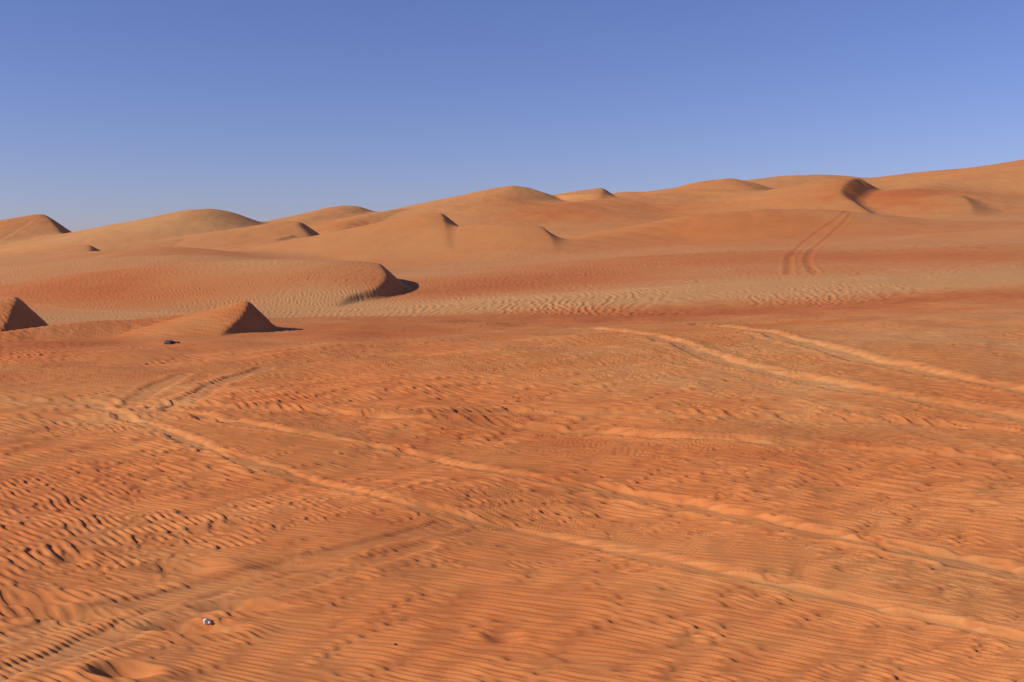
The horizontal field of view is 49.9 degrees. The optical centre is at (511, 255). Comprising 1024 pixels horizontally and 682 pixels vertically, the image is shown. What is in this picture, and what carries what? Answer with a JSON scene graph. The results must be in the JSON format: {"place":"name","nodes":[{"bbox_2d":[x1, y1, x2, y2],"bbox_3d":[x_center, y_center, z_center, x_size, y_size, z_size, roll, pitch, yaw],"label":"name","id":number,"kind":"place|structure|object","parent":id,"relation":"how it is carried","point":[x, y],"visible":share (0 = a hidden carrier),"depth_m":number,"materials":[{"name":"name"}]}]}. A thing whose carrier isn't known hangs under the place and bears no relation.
{"place":"outdoors","nodes":[
{"label":"outdoors","id":0,"kind":"place"},
{"bbox_2d":[0,159,1023,681],"bbox_3d":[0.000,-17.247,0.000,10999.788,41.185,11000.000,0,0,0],"label":"desert sand ground","id":1,"kind":"structure","parent":0,"point":[768,429],"depth_m":14.98,"materials":[{"name":"orange sand"}]},
{"bbox_2d":[164,340,179,343],"bbox_3d":[-9.143,2.353,29.592,0.406,0.176,0.282,0,0,0],"label":"dark rock","id":2,"kind":"object","parent":1,"relation":"on","point":[169,342],"visible":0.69,"depth_m":29.52,"materials":[{"name":"stone"}]},
{"bbox_2d":[203,618,210,624],"bbox_3d":[-2.125,2.554,7.681,0.060,0.048,0.042,0,0,0],"label":"white stone","id":3,"kind":"object","parent":1,"relation":"on","point":[206,621],"visible":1,"depth_m":7.67,"materials":[{"name":"white stone"}]},
{"bbox_2d":[0,0,1023,231],"label":"sky","id":4,"kind":"structure","parent":0,"point":[112,111],"materials":[{"name":"blue"}]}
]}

